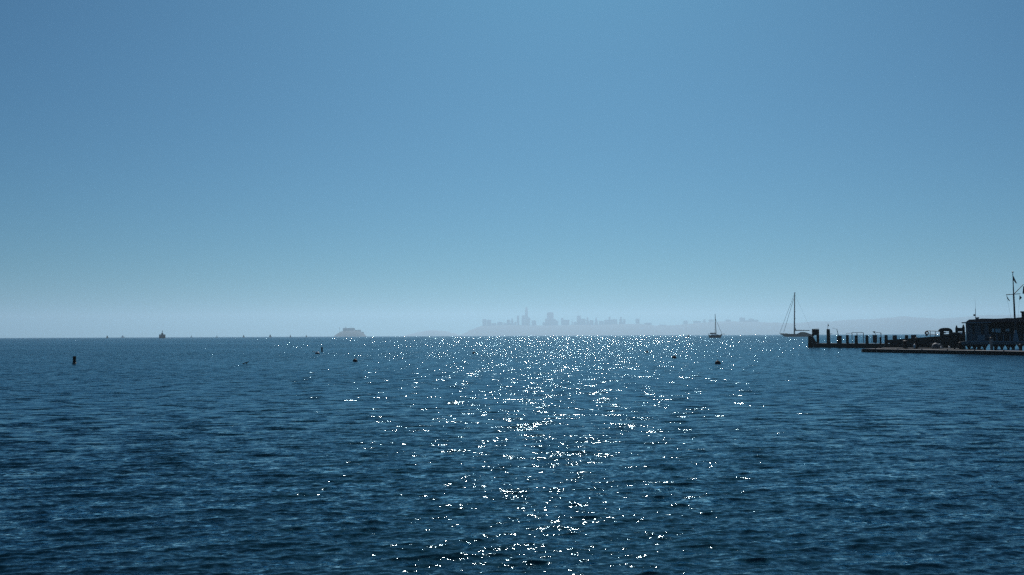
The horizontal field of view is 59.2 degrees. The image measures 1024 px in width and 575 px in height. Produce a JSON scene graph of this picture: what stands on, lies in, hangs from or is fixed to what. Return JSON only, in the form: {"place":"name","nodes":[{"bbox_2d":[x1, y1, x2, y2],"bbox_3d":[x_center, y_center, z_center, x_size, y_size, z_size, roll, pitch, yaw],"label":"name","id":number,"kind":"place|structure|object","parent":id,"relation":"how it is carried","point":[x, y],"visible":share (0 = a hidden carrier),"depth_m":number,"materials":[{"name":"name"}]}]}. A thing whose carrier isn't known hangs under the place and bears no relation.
{"place":"outdoors","nodes":[
{"label":"outdoors","id":0,"kind":"place"},
{"bbox_2d":[334,330,366,336],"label":"island","id":1,"kind":"structure","parent":0,"point":[351,333],"depth_m":7062.36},
{"bbox_2d":[343,328,354,330],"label":"prison block","id":2,"kind":"structure","parent":1,"relation":"on","point":[346,329],"depth_m":7182.66,"materials":[{"name":"grey stone"}]},
{"bbox_2d":[405,330,458,335],"bbox_3d":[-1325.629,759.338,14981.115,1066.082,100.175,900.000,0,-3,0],"label":"hills","id":3,"kind":"structure","parent":0,"point":[433,333],"depth_m":14643.48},
{"bbox_2d":[0,334,1023,574],"bbox_3d":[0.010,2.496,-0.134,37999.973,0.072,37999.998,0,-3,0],"label":"water","id":4,"kind":"structure","parent":0,"point":[580,455],"depth_m":18.56,"materials":[{"name":"blue liquid"}]},
{"bbox_2d":[159,330,165,337],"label":"ferry","id":5,"kind":"object","parent":4,"relation":"on","point":[161,335],"visible":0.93,"depth_m":1788.83,"materials":[{"name":"blue paint"}]},
{"bbox_2d":[708,317,721,337],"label":"sailboat","id":6,"kind":"object","parent":4,"relation":"on","point":[714,335],"visible":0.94,"depth_m":761.51,"materials":[{"name":"blue paint"}]},
{"bbox_2d":[780,292,811,336],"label":"sailing yacht","id":7,"kind":"object","parent":4,"relation":"on","point":[802,334],"visible":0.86,"depth_m":996.89,"materials":[{"name":"blue paint"}]},
{"bbox_2d":[808,328,818,346],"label":"mooring dolphin","id":8,"kind":"object","parent":4,"relation":"in","point":[811,340],"visible":0.84,"depth_m":174.62,"materials":[{"name":"wood"}]},
{"bbox_2d":[827,329,829,347],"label":"marker pile","id":9,"kind":"object","parent":4,"relation":"in","point":[828,338],"visible":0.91,"depth_m":170.89,"materials":[{"name":"wood"}]},
{"bbox_2d":[834,328,841,345],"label":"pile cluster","id":10,"kind":"object","parent":4,"relation":"in","point":[839,339],"visible":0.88,"depth_m":169.43,"materials":[{"name":"black wood"}]},
{"bbox_2d":[813,335,965,348],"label":"pier","id":11,"kind":"structure","parent":4,"relation":"in","point":[856,344],"depth_m":163.65,"materials":[{"name":"black wood"}]},
{"bbox_2d":[872,335,876,342],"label":"dock box","id":12,"kind":"object","parent":11,"relation":"on","point":[874,338],"visible":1,"depth_m":163.29,"materials":[{"name":"metal"}]},
{"bbox_2d":[886,330,939,344],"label":"gangway","id":13,"kind":"object","parent":11,"relation":"on","point":[929,340],"visible":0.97,"depth_m":153.62,"materials":[{"name":"metal"}]},
{"bbox_2d":[938,328,952,347],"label":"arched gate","id":14,"kind":"structure","parent":11,"relation":"on","point":[946,340],"depth_m":149.69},
{"bbox_2d":[903,340,907,348],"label":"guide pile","id":15,"kind":"object","parent":4,"relation":"in","point":[905,344],"visible":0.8,"depth_m":122.43,"materials":[{"name":"black wood"}]},
{"bbox_2d":[915,337,917,348],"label":"guide pile","id":16,"kind":"object","parent":4,"relation":"in","point":[916,342],"visible":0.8,"depth_m":120.68,"materials":[{"name":"black wood"}]},
{"bbox_2d":[877,348,964,349],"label":"float","id":17,"kind":"object","parent":4,"relation":"on","point":[924,348],"visible":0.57,"depth_m":130.05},
{"bbox_2d":[932,343,943,347],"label":"covered dinghy","id":18,"kind":"object","parent":17,"relation":"on","point":[935,345],"visible":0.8,"depth_m":130.31,"materials":[{"name":"grey fabric"}]},
{"bbox_2d":[861,348,1023,354],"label":"floating dock","id":19,"kind":"object","parent":4,"relation":"on","point":[979,352],"visible":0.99,"depth_m":112.69,"materials":[{"name":"black wood"}]},
{"bbox_2d":[990,337,992,349],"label":"guide pile","id":20,"kind":"object","parent":4,"relation":"in","point":[991,343],"visible":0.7,"depth_m":109.77,"materials":[{"name":"concrete"}]},
{"bbox_2d":[960,341,1023,349],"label":"clubhouse deck","id":21,"kind":"structure","parent":4,"relation":"in","point":[984,344],"depth_m":120.67,"materials":[{"name":"concrete"}]},
{"bbox_2d":[952,332,965,349],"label":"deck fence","id":22,"kind":"object","parent":21,"relation":"on","point":[959,339],"visible":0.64,"depth_m":123.76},
{"bbox_2d":[955,324,964,343],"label":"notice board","id":23,"kind":"object","parent":21,"relation":"on","point":[962,330],"visible":0.98,"depth_m":122.46,"materials":[{"name":"black wood"}]},
{"bbox_2d":[962,311,1023,340],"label":"clubhouse","id":24,"kind":"structure","parent":21,"relation":"on","point":[977,329],"depth_m":122.06,"materials":[{"name":"black wood"}]},
{"bbox_2d":[989,334,1023,340],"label":"porch railing","id":25,"kind":"object","parent":21,"relation":"on","point":[1004,336],"visible":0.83,"depth_m":120.79,"materials":[{"name":"metal"}]},
{"bbox_2d":[1006,271,1023,340],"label":"flagpole","id":26,"kind":"object","parent":21,"relation":"on","point":[1015,337],"visible":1,"depth_m":119.39,"materials":[{"name":"black metal"}]},
{"bbox_2d":[0,0,1023,337],"label":"sky","id":27,"kind":"structure","parent":0,"point":[179,168],"materials":[{"name":"blue"}]},
{"bbox_2d":[459,315,1020,335],"bbox_3d":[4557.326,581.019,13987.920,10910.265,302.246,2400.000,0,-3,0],"label":"hills","id":28,"kind":"structure","parent":0,"point":[905,325],"depth_m":13090.89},
{"bbox_2d":[522,315,524,324],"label":"tower","id":29,"kind":"structure","parent":28,"relation":"on","point":[523,319],"depth_m":14060.62,"materials":[{"name":"grey glass"}]},
{"bbox_2d":[525,307,527,324],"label":"tower","id":30,"kind":"structure","parent":28,"relation":"on","point":[526,316],"depth_m":14150.39,"materials":[{"name":"grey glass"}]},
{"bbox_2d":[547,312,553,325],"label":"tower","id":31,"kind":"structure","parent":28,"relation":"on","point":[550,318],"depth_m":14245.13,"materials":[{"name":"grey stone"}]},
{"bbox_2d":[577,315,580,324],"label":"tower","id":32,"kind":"structure","parent":28,"relation":"on","point":[578,320],"depth_m":14192.53,"materials":[{"name":"grey stone"}]},
{"bbox_2d":[581,319,585,324],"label":"tower","id":33,"kind":"structure","parent":28,"relation":"on","point":[583,321],"depth_m":14223.16,"materials":[{"name":"concrete"}]},
{"bbox_2d":[611,319,616,323],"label":"tower","id":34,"kind":"structure","parent":28,"relation":"on","point":[613,321],"depth_m":14124.45,"materials":[{"name":"concrete"}]}
]}

